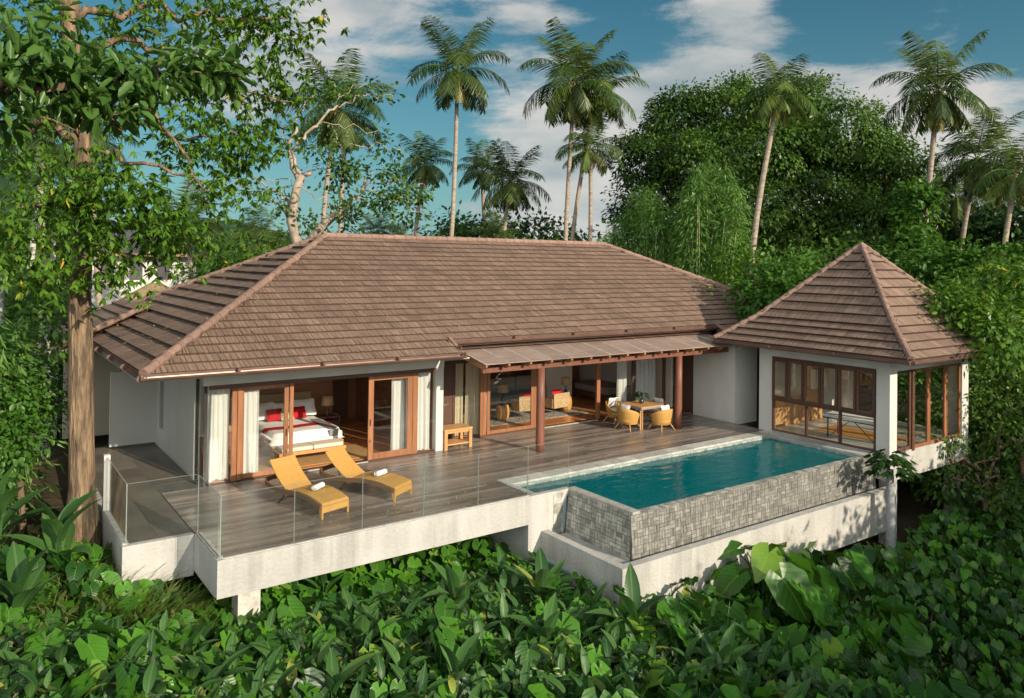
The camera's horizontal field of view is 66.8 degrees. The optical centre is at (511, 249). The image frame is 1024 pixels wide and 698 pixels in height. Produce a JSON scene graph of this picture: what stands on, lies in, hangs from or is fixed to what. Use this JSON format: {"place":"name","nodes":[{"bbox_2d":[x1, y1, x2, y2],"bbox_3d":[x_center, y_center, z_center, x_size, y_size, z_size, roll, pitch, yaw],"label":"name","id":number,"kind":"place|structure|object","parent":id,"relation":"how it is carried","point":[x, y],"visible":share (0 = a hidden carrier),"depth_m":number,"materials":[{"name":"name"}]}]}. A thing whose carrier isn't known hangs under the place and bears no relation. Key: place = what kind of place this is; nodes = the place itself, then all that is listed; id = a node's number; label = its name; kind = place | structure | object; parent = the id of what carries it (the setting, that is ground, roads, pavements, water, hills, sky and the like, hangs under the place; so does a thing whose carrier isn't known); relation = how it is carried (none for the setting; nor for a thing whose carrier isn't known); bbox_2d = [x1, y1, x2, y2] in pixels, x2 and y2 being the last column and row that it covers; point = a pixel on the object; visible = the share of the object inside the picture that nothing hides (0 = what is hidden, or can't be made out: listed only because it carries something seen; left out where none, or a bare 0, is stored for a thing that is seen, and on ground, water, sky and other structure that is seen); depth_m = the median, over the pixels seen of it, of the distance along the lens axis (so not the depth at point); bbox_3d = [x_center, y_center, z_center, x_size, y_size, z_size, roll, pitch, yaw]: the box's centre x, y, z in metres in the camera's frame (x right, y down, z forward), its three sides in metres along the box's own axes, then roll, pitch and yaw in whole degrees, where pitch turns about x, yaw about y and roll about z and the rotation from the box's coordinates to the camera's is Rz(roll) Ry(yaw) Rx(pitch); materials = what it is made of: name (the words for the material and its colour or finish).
{"place":"outdoors","nodes":[
{"label":"outdoors","id":0,"kind":"place"},
{"bbox_2d":[66,230,210,307],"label":"neighbour house","id":1,"kind":"structure","parent":0,"point":[160,272],"depth_m":45.46,"materials":[{"name":"stone"}]},
{"bbox_2d":[0,0,1023,250],"label":"sky","id":2,"kind":"structure","parent":0,"point":[667,41],"materials":[{"name":"blue"}]},
{"bbox_2d":[1,529,1023,691],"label":"grass","id":3,"kind":"structure","parent":0,"point":[189,600],"depth_m":13.93,"materials":[{"name":"green plant"}]},
{"bbox_2d":[2,274,1023,697],"bbox_3d":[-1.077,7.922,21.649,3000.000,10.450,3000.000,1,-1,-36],"label":"ground","id":4,"kind":"structure","parent":0,"point":[910,508],"depth_m":22.37,"materials":[{"name":"green plant"}]},
{"bbox_2d":[0,465,57,549],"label":"banana plant","id":5,"kind":"object","parent":4,"relation":"on","point":[7,495],"visible":0.88,"depth_m":15.02,"materials":[{"name":"green plant"}]},
{"bbox_2d":[0,541,58,612],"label":"banana plant","id":6,"kind":"object","parent":4,"relation":"on","point":[17,589],"visible":0.77,"depth_m":13.09,"materials":[{"name":"green plant"}]},
{"bbox_2d":[0,344,67,534],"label":"bush","id":7,"kind":"object","parent":4,"relation":"on","point":[22,417],"visible":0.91,"depth_m":16.06,"materials":[{"name":"green plant"}]},
{"bbox_2d":[0,316,67,531],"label":"bush","id":8,"kind":"object","parent":4,"relation":"on","point":[4,328],"visible":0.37,"depth_m":16.72,"materials":[{"name":"plant"}]},
{"bbox_2d":[0,147,72,480],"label":"slender tree","id":9,"kind":"object","parent":4,"relation":"on","point":[32,247],"visible":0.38,"depth_m":20.35,"materials":[{"name":"green plant"}]},
{"bbox_2d":[0,256,99,506],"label":"bush","id":10,"kind":"object","parent":4,"relation":"on","point":[26,314],"visible":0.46,"depth_m":19.14,"materials":[{"name":"green plant"}]},
{"bbox_2d":[0,96,101,355],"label":"coconut palm","id":11,"kind":"object","parent":4,"relation":"on","point":[36,143],"visible":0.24,"depth_m":27.99,"materials":[{"name":"green plant"}]},
{"bbox_2d":[5,488,100,557],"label":"banana plant","id":12,"kind":"object","parent":4,"relation":"on","point":[58,533],"visible":0.79,"depth_m":14.61,"materials":[{"name":"green plant"}]},
{"bbox_2d":[9,623,129,684],"bbox_3d":[-6.696,6.278,11.843,1.516,1.104,1.199,1,-1,-16],"label":"elephant ear plant","id":13,"kind":"object","parent":4,"relation":"on","point":[95,647],"visible":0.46,"depth_m":11.62,"materials":[{"name":"green plant"}]},
{"bbox_2d":[53,104,141,308],"bbox_3d":[-19.037,-0.433,35.165,4.005,12.516,4.054,1,-1,-36],"label":"coconut palm","id":14,"kind":"object","parent":4,"relation":"on","point":[109,146],"visible":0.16,"depth_m":35.02,"materials":[{"name":"green plant"}]},
{"bbox_2d":[0,0,255,149],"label":"leafy tree","id":15,"kind":"object","parent":4,"relation":"on","point":[75,94],"visible":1,"depth_m":5.43,"materials":[{"name":"green plant"}]},
{"bbox_2d":[1,188,290,273],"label":"bush","id":16,"kind":"object","parent":4,"relation":"on","point":[48,257],"visible":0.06,"depth_m":67.67,"materials":[{"name":"green plant"}]},
{"bbox_2d":[0,0,348,553],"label":"broadleaf tree","id":17,"kind":"object","parent":4,"relation":"on","point":[83,193],"visible":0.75,"depth_m":16.02,"materials":[{"name":"green plant"}]},
{"bbox_2d":[152,179,227,279],"bbox_3d":[-15.641,1.256,36.651,4.199,9.309,4.326,1,-1,-17],"label":"coconut palm","id":18,"kind":"object","parent":4,"relation":"on","point":[213,235],"visible":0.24,"depth_m":36.61,"materials":[{"name":"green plant"}]},
{"bbox_2d":[173,646,254,691],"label":"canna plant","id":19,"kind":"object","parent":4,"relation":"on","point":[205,669],"visible":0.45,"depth_m":12.22,"materials":[{"name":"green plant"}]},
{"bbox_2d":[170,224,303,285],"bbox_3d":[-13.107,2.295,38.902,5.246,7.436,11.364,1,-1,9],"label":"bush","id":20,"kind":"object","parent":4,"relation":"on","point":[239,258],"visible":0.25,"depth_m":35.92,"materials":[{"name":"green plant"}]},
{"bbox_2d":[224,207,289,258],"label":"coconut palm","id":21,"kind":"object","parent":4,"relation":"on","point":[257,231],"visible":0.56,"depth_m":42.69,"materials":[{"name":"green plant"}]},
{"bbox_2d":[233,69,437,243],"bbox_3d":[-6.644,-0.570,29.300,7.780,12.837,3.524,1,-1,3],"label":"pale tree","id":22,"kind":"object","parent":4,"relation":"on","point":[292,219],"visible":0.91,"depth_m":29.00,"materials":[{"name":"green plant"}]},
{"bbox_2d":[275,48,396,231],"bbox_3d":[-8.774,-1.915,38.819,5.921,15.895,5.830,1,-1,-36],"label":"coconut palm","id":23,"kind":"object","parent":4,"relation":"on","point":[340,117],"visible":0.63,"depth_m":38.63,"materials":[{"name":"green plant"}]},
{"bbox_2d":[319,648,380,697],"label":"canna plant","id":24,"kind":"object","parent":4,"relation":"on","point":[335,690],"visible":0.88,"depth_m":12.67,"materials":[{"name":"green plant"}]},
{"bbox_2d":[332,606,400,650],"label":"canna plant","id":25,"kind":"object","parent":4,"relation":"on","point":[363,626],"visible":0.61,"depth_m":13.93,"materials":[{"name":"green plant"}]},
{"bbox_2d":[37,232,759,486],"bbox_3d":[-1.458,2.807,28.485,26.396,6.564,13.725,1,-1,-36],"label":"villa","id":26,"kind":"object","parent":4,"relation":"on","point":[158,397],"visible":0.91,"depth_m":23.25,"materials":[{"name":"tile"}]},
{"bbox_2d":[194,379,207,486],"bbox_3d":[-7.447,4.194,18.583,0.070,2.750,0.790,1,-1,-36],"label":"side window","id":27,"kind":"structure","parent":26,"relation":"in","point":[197,380],"depth_m":18.56,"materials":[{"name":"metal"}]},
{"bbox_2d":[206,386,229,480],"bbox_3d":[-7.054,4.390,18.652,0.507,2.290,0.102,1,-1,-36],"label":"curtain","id":28,"kind":"object","parent":26,"relation":"hanging from","point":[221,410],"visible":0.95,"depth_m":18.66,"materials":[{"name":"white fabric"}]},
{"bbox_2d":[243,390,258,473],"bbox_3d":[-6.450,4.419,19.080,0.426,2.260,0.105,1,-1,-36],"label":"curtain","id":29,"kind":"object","parent":26,"relation":"hanging from","point":[251,428],"visible":0.88,"depth_m":19.11,"materials":[{"name":"white fabric"}]},
{"bbox_2d":[241,384,288,478],"bbox_3d":[-6.091,4.452,19.154,1.150,2.215,0.065,1,-1,-36],"label":"sliding door","id":30,"kind":"structure","parent":26,"relation":"in","point":[286,386],"depth_m":19.26,"materials":[{"name":"brown wood"}]},
{"bbox_2d":[228,444,366,471],"bbox_3d":[-5.595,5.580,20.736,3.700,0.013,1.450,1,-1,-36],"label":"rug","id":31,"kind":"object","parent":26,"relation":"on","point":[354,451],"visible":0.43,"depth_m":20.77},
{"bbox_2d":[258,415,343,456],"bbox_3d":[-6.227,5.289,22.233,2.100,0.627,2.281,1,-1,-36],"label":"bed","id":32,"kind":"object","parent":31,"relation":"on","point":[308,428],"visible":0.62,"depth_m":21.62,"materials":[{"name":"white fabric"}]},
{"bbox_2d":[273,438,345,458],"bbox_3d":[-5.397,5.381,20.724,1.840,0.420,0.520,1,-1,-36],"label":"bed bench","id":33,"kind":"object","parent":31,"relation":"on","point":[315,446],"visible":0.62,"depth_m":20.59,"materials":[{"name":"beige fabric"}]},
{"bbox_2d":[367,373,412,459],"bbox_3d":[-3.298,4.516,21.083,1.320,2.215,0.065,1,-1,-36],"label":"sliding door","id":34,"kind":"structure","parent":26,"relation":"in","point":[408,450],"depth_m":21.05,"materials":[{"name":"brown wood"}]},
{"bbox_2d":[390,378,406,450],"bbox_3d":[-3.094,4.498,21.528,0.558,2.260,0.102,1,-1,-36],"label":"curtain","id":35,"kind":"object","parent":26,"relation":"hanging from","point":[398,413],"visible":0.73,"depth_m":21.49,"materials":[{"name":"white fabric"}]},
{"bbox_2d":[417,372,430,450],"bbox_3d":[-2.507,4.510,21.850,0.466,2.260,0.102,1,-1,-36],"label":"curtain","id":36,"kind":"object","parent":26,"relation":"hanging from","point":[423,409],"visible":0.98,"depth_m":21.88,"materials":[{"name":"white fabric"}]},
{"bbox_2d":[443,364,452,438],"bbox_3d":[-1.932,4.487,23.181,0.340,2.360,0.060,1,-1,-36],"label":"inner door","id":37,"kind":"structure","parent":26,"relation":"in","point":[448,369],"depth_m":23.17,"materials":[{"name":"brown wood"}]},
{"bbox_2d":[464,363,479,434],"bbox_3d":[-1.228,4.546,23.912,0.548,2.280,0.102,1,-1,-36],"label":"curtain","id":38,"kind":"object","parent":26,"relation":"hanging from","point":[472,376],"visible":0.91,"depth_m":23.90,"materials":[{"name":"beige fabric"}]},
{"bbox_2d":[490,375,546,405],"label":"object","id":39,"kind":"object","parent":26,"relation":"on","point":[518,386],"visible":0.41,"depth_m":29.00,"materials":[{"name":"paint"}]},
{"bbox_2d":[463,406,588,425],"bbox_3d":[0.322,5.753,27.331,4.200,0.013,2.400,1,-1,-36],"label":"rug","id":40,"kind":"object","parent":26,"relation":"on","point":[524,417],"visible":0.43,"depth_m":27.00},
{"bbox_2d":[573,380,630,400],"bbox_3d":[3.603,5.527,30.660,1.400,0.450,2.000,1,-1,-36],"label":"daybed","id":41,"kind":"object","parent":26,"relation":"on","point":[608,389],"visible":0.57,"depth_m":30.26,"materials":[{"name":"brown wood"}]},
{"bbox_2d":[636,352,655,409],"bbox_3d":[4.819,4.688,28.276,1.237,2.280,0.105,1,-1,-36],"label":"curtain","id":42,"kind":"object","parent":26,"relation":"hanging from","point":[645,374],"visible":0.51,"depth_m":28.34,"materials":[{"name":"white fabric"}]},
{"bbox_2d":[0,546,850,697],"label":"leafy shoots","id":43,"kind":"object","parent":4,"relation":"on","point":[424,682],"visible":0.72,"depth_m":13.44,"materials":[{"name":"green plant"}]},
{"bbox_2d":[395,131,457,235],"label":"coconut palm","id":44,"kind":"object","parent":4,"relation":"on","point":[427,172],"visible":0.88,"depth_m":49.35,"materials":[{"name":"green plant"}]},
{"bbox_2d":[95,409,762,621],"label":"terrace","id":45,"kind":"structure","parent":4,"relation":"on","point":[163,513],"depth_m":17.08,"materials":[{"name":"wood"}]},
{"bbox_2d":[265,455,349,519],"bbox_3d":[-4.530,5.136,16.974,2.183,0.906,0.815,0,-1,39],"label":"sun lounger","id":46,"kind":"object","parent":45,"relation":"on","point":[324,499],"visible":0.94,"depth_m":16.90,"materials":[{"name":"wicker"}]},
{"bbox_2d":[102,440,568,559],"bbox_3d":[-3.349,5.245,15.911,10.251,1.680,3.311,1,-1,-11],"label":"glass balustrade","id":47,"kind":"object","parent":45,"relation":"on","point":[106,488],"visible":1,"depth_m":15.57,"materials":[{"name":"glass"}]},
{"bbox_2d":[319,446,411,501],"bbox_3d":[-3.429,5.165,17.997,2.183,0.906,0.815,0,-1,24],"label":"sun lounger","id":48,"kind":"object","parent":45,"relation":"on","point":[344,463],"visible":0.98,"depth_m":17.87,"materials":[{"name":"wicker"}]},
{"bbox_2d":[462,331,737,451],"bbox_3d":[3.100,4.275,24.352,10.800,3.030,1.933,1,-1,-36],"label":"pergola","id":49,"kind":"object","parent":45,"relation":"on","point":[527,354],"visible":0.83,"depth_m":23.30,"materials":[{"name":"wood"}]},
{"bbox_2d":[401,615,465,665],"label":"elephant ear plant","id":50,"kind":"object","parent":4,"relation":"on","point":[443,632],"visible":0.38,"depth_m":13.83,"materials":[{"name":"green plant"}]},
{"bbox_2d":[415,631,487,683],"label":"canna plant","id":51,"kind":"object","parent":4,"relation":"on","point":[463,655],"visible":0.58,"depth_m":13.34,"materials":[{"name":"green plant"}]},
{"bbox_2d":[421,560,494,604],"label":"canna plant","id":52,"kind":"object","parent":4,"relation":"on","point":[453,579],"visible":0.56,"depth_m":15.53,"materials":[{"name":"green plant"}]},
{"bbox_2d":[406,15,510,236],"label":"coconut palm","id":53,"kind":"object","parent":4,"relation":"on","point":[463,86],"visible":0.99,"depth_m":41.77,"materials":[{"name":"green plant"}]},
{"bbox_2d":[449,137,511,228],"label":"coconut palm","id":54,"kind":"object","parent":4,"relation":"on","point":[481,157],"visible":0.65,"depth_m":52.00,"materials":[{"name":"green plant"}]},
{"bbox_2d":[467,208,522,238],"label":"coconut palm","id":55,"kind":"object","parent":4,"relation":"on","point":[496,229],"visible":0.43,"depth_m":43.98,"materials":[{"name":"green plant"}]},
{"bbox_2d":[410,199,603,241],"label":"bush","id":56,"kind":"object","parent":4,"relation":"on","point":[461,229],"visible":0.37,"depth_m":49.89,"materials":[{"name":"green plant"}]},
{"bbox_2d":[466,140,551,238],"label":"coconut palm","id":57,"kind":"object","parent":4,"relation":"on","point":[511,194],"visible":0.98,"depth_m":46.64,"materials":[{"name":"green plant"}]},
{"bbox_2d":[0,410,1023,697],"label":"ground cover","id":58,"kind":"object","parent":4,"relation":"on","point":[290,602],"visible":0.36,"depth_m":14.83,"materials":[{"name":"green plant"}]},
{"bbox_2d":[0,197,1023,433],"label":"wood","id":59,"kind":"object","parent":4,"relation":"on","point":[606,241],"visible":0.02,"depth_m":95.39,"materials":[{"name":"green plant"}]},
{"bbox_2d":[504,592,577,640],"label":"canna plant","id":60,"kind":"object","parent":4,"relation":"on","point":[552,615],"visible":0.62,"depth_m":14.44,"materials":[{"name":"green plant"}]},
{"bbox_2d":[504,546,581,599],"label":"canna plant","id":61,"kind":"object","parent":4,"relation":"on","point":[540,581],"visible":0.72,"depth_m":16.11,"materials":[{"name":"green plant"}]},
{"bbox_2d":[515,16,640,240],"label":"coconut palm","id":62,"kind":"object","parent":4,"relation":"on","point":[575,102],"visible":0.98,"depth_m":41.52,"materials":[{"name":"green plant"}]},
{"bbox_2d":[555,106,628,240],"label":"coconut palm","id":63,"kind":"object","parent":4,"relation":"on","point":[590,158],"visible":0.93,"depth_m":42.69,"materials":[{"name":"green plant"}]},
{"bbox_2d":[544,48,648,240],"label":"coconut palm","id":64,"kind":"object","parent":4,"relation":"on","point":[611,84],"visible":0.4,"depth_m":43.30,"materials":[{"name":"green plant"}]},
{"bbox_2d":[585,562,676,634],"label":"canna plant","id":65,"kind":"object","parent":4,"relation":"on","point":[631,598],"visible":0.56,"depth_m":15.05,"materials":[{"name":"green plant"}]},
{"bbox_2d":[603,181,688,270],"bbox_3d":[6.740,1.526,37.523,5.096,9.806,4.963,1,-1,-36],"label":"bamboo clump","id":66,"kind":"object","parent":4,"relation":"on","point":[657,237],"visible":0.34,"depth_m":36.88,"materials":[{"name":"plant"}]},
{"bbox_2d":[618,597,713,657],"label":"elephant ear plant","id":67,"kind":"object","parent":4,"relation":"on","point":[701,607],"visible":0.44,"depth_m":14.82,"materials":[{"name":"green plant"}]},
{"bbox_2d":[642,587,711,630],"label":"elephant ear plant","id":68,"kind":"object","parent":4,"relation":"on","point":[691,609],"visible":0.37,"depth_m":15.32,"materials":[{"name":"green plant"}]},
{"bbox_2d":[638,669,748,697],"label":"elephant ear plant","id":69,"kind":"object","parent":4,"relation":"on","point":[729,688],"visible":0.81,"depth_m":13.26,"materials":[{"name":"green plant"}]},
{"bbox_2d":[497,430,896,608],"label":"swimming pool","id":70,"kind":"structure","parent":4,"relation":"in","point":[661,520],"depth_m":19.46,"materials":[{"name":"tile"}]},
{"bbox_2d":[600,65,815,279],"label":"mango tree","id":71,"kind":"object","parent":4,"relation":"on","point":[737,137],"visible":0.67,"depth_m":42.65,"materials":[{"name":"green plant"}]},
{"bbox_2d":[665,149,758,285],"bbox_3d":[8.896,0.929,35.018,4.582,11.327,4.672,1,-1,6],"label":"bamboo clump","id":72,"kind":"object","parent":4,"relation":"on","point":[731,214],"visible":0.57,"depth_m":34.53,"materials":[{"name":"plant"}]},
{"bbox_2d":[685,622,757,671],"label":"canna plant","id":73,"kind":"object","parent":4,"relation":"on","point":[728,655],"visible":0.61,"depth_m":14.20,"materials":[{"name":"green plant"}]},
{"bbox_2d":[701,590,758,667],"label":"elephant ear plant","id":74,"kind":"object","parent":4,"relation":"on","point":[739,629],"visible":0.19,"depth_m":15.09,"materials":[{"name":"green plant"}]},
{"bbox_2d":[702,588,777,645],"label":"elephant ear plant","id":75,"kind":"object","parent":4,"relation":"on","point":[737,611],"visible":0.28,"depth_m":15.73,"materials":[{"name":"green plant"}]},
{"bbox_2d":[703,228,782,304],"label":"bush","id":76,"kind":"object","parent":4,"relation":"on","point":[737,268],"visible":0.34,"depth_m":32.30,"materials":[{"name":"green plant"}]},
{"bbox_2d":[705,542,834,631],"bbox_3d":[5.785,7.473,16.962,2.594,1.819,2.682,1,-1,-36],"label":"elephant ear plant","id":77,"kind":"object","parent":4,"relation":"on","point":[796,595],"visible":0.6,"depth_m":16.35,"materials":[{"name":"green plant"}]},
{"bbox_2d":[718,540,823,615],"bbox_3d":[5.985,7.458,17.685,2.208,1.796,2.098,0,-1,37],"label":"elephant ear plant","id":78,"kind":"object","parent":4,"relation":"on","point":[764,560],"visible":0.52,"depth_m":17.14,"materials":[{"name":"green plant"}]},
{"bbox_2d":[723,239,828,321],"bbox_3d":[9.798,3.558,28.693,4.897,7.962,3.649,1,-1,-36],"label":"bush","id":79,"kind":"object","parent":4,"relation":"on","point":[782,282],"visible":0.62,"depth_m":28.51,"materials":[{"name":"green plant"}]},
{"bbox_2d":[733,52,830,287],"bbox_3d":[11.121,-0.658,32.332,3.764,15.331,3.896,1,-1,-36],"label":"coconut palm","id":80,"kind":"object","parent":4,"relation":"on","point":[777,106],"visible":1,"depth_m":32.24,"materials":[{"name":"green plant"}]},
{"bbox_2d":[760,549,856,606],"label":"elephant ear plant","id":81,"kind":"object","parent":4,"relation":"on","point":[845,572],"visible":0.39,"depth_m":17.58,"materials":[{"name":"green plant"}]},
{"bbox_2d":[765,611,860,675],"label":"elephant ear plant","id":82,"kind":"object","parent":4,"relation":"on","point":[833,648],"visible":0.37,"depth_m":14.87,"materials":[{"name":"green plant"}]},
{"bbox_2d":[800,540,874,587],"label":"elephant ear plant","id":83,"kind":"object","parent":4,"relation":"on","point":[863,566],"visible":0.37,"depth_m":18.30,"materials":[{"name":"green plant"}]},
{"bbox_2d":[747,67,954,266],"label":"mango tree","id":84,"kind":"object","parent":4,"relation":"on","point":[876,169],"visible":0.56,"depth_m":41.27,"materials":[{"name":"green plant"}]},
{"bbox_2d":[789,219,926,276],"bbox_3d":[15.640,2.776,33.901,5.594,8.491,5.989,1,-1,-36],"label":"bush","id":85,"kind":"object","parent":4,"relation":"on","point":[840,250],"visible":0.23,"depth_m":34.31,"materials":[{"name":"green plant"}]},
{"bbox_2d":[711,242,1014,544],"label":"pavilion","id":86,"kind":"structure","parent":4,"relation":"on","point":[846,318],"depth_m":23.87,"materials":[{"name":"tile"}]},
{"bbox_2d":[772,356,875,450],"bbox_3d":[9.474,4.624,23.731,0.140,2.369,3.470,1,-1,-36],"label":"window frame","id":87,"kind":"structure","parent":86,"relation":"in","point":[774,400],"depth_m":23.52,"materials":[{"name":"brown wood"}]},
{"bbox_2d":[843,543,899,580],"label":"elephant ear plant","id":88,"kind":"object","parent":4,"relation":"on","point":[890,555],"visible":0.53,"depth_m":19.09,"materials":[{"name":"green plant"}]},
{"bbox_2d":[835,600,933,673],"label":"elephant ear plant","id":89,"kind":"object","parent":4,"relation":"on","point":[910,640],"visible":0.71,"depth_m":15.86,"materials":[{"name":"green plant"}]},
{"bbox_2d":[862,449,923,550],"bbox_3d":[10.204,7.318,20.934,1.623,3.838,1.570,1,-1,-36],"label":"papaya tree","id":90,"kind":"object","parent":4,"relation":"on","point":[883,462],"visible":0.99,"depth_m":20.83,"materials":[{"name":"green plant"}]},
{"bbox_2d":[876,175,949,291],"bbox_3d":[16.851,2.172,33.021,3.703,10.874,3.320,1,-1,-36],"label":"vine mass","id":91,"kind":"object","parent":4,"relation":"on","point":[913,205],"visible":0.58,"depth_m":33.02,"materials":[{"name":"green plant"}]},
{"bbox_2d":[865,650,979,697],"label":"elephant ear plant","id":92,"kind":"object","parent":4,"relation":"on","point":[957,688],"visible":0.59,"depth_m":14.01,"materials":[{"name":"green plant"}]},
{"bbox_2d":[867,29,1014,421],"bbox_3d":[18.451,-0.912,33.142,5.244,16.938,5.138,1,-1,-36],"label":"coconut palm","id":93,"kind":"object","parent":4,"relation":"on","point":[943,112],"visible":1,"depth_m":33.17,"materials":[{"name":"green plant"}]},
{"bbox_2d":[867,353,1023,435],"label":"bush","id":94,"kind":"object","parent":4,"relation":"on","point":[936,395],"visible":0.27,"depth_m":29.16,"materials":[{"name":"green plant"}]},
{"bbox_2d":[878,195,1023,270],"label":"bush","id":95,"kind":"object","parent":4,"relation":"on","point":[986,223],"visible":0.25,"depth_m":39.09,"materials":[{"name":"green plant"}]},
{"bbox_2d":[880,228,1023,406],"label":"bush","id":96,"kind":"object","parent":4,"relation":"on","point":[948,259],"visible":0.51,"depth_m":29.75,"materials":[{"name":"green plant"}]},
{"bbox_2d":[931,157,995,245],"bbox_3d":[22.977,1.025,40.004,3.941,11.466,3.862,1,-1,2],"label":"coconut palm","id":97,"kind":"object","parent":4,"relation":"on","point":[957,206],"visible":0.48,"depth_m":39.59,"materials":[{"name":"green plant"}]},
{"bbox_2d":[908,248,1023,488],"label":"broadleaf tree","id":98,"kind":"object","parent":4,"relation":"on","point":[984,317],"visible":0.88,"depth_m":23.36,"materials":[{"name":"green plant"}]},
{"bbox_2d":[909,359,1023,526],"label":"broadleaf tree","id":99,"kind":"object","parent":4,"relation":"on","point":[1009,498],"visible":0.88,"depth_m":23.87,"materials":[{"name":"green plant"}]},
{"bbox_2d":[915,107,1023,269],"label":"coconut palm","id":100,"kind":"object","parent":4,"relation":"on","point":[961,147],"visible":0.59,"depth_m":35.87,"materials":[{"name":"green plant"}]},
{"bbox_2d":[953,122,1023,427],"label":"coconut palm","id":101,"kind":"object","parent":4,"relation":"on","point":[1012,188],"visible":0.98,"depth_m":33.51,"materials":[{"name":"green plant"}]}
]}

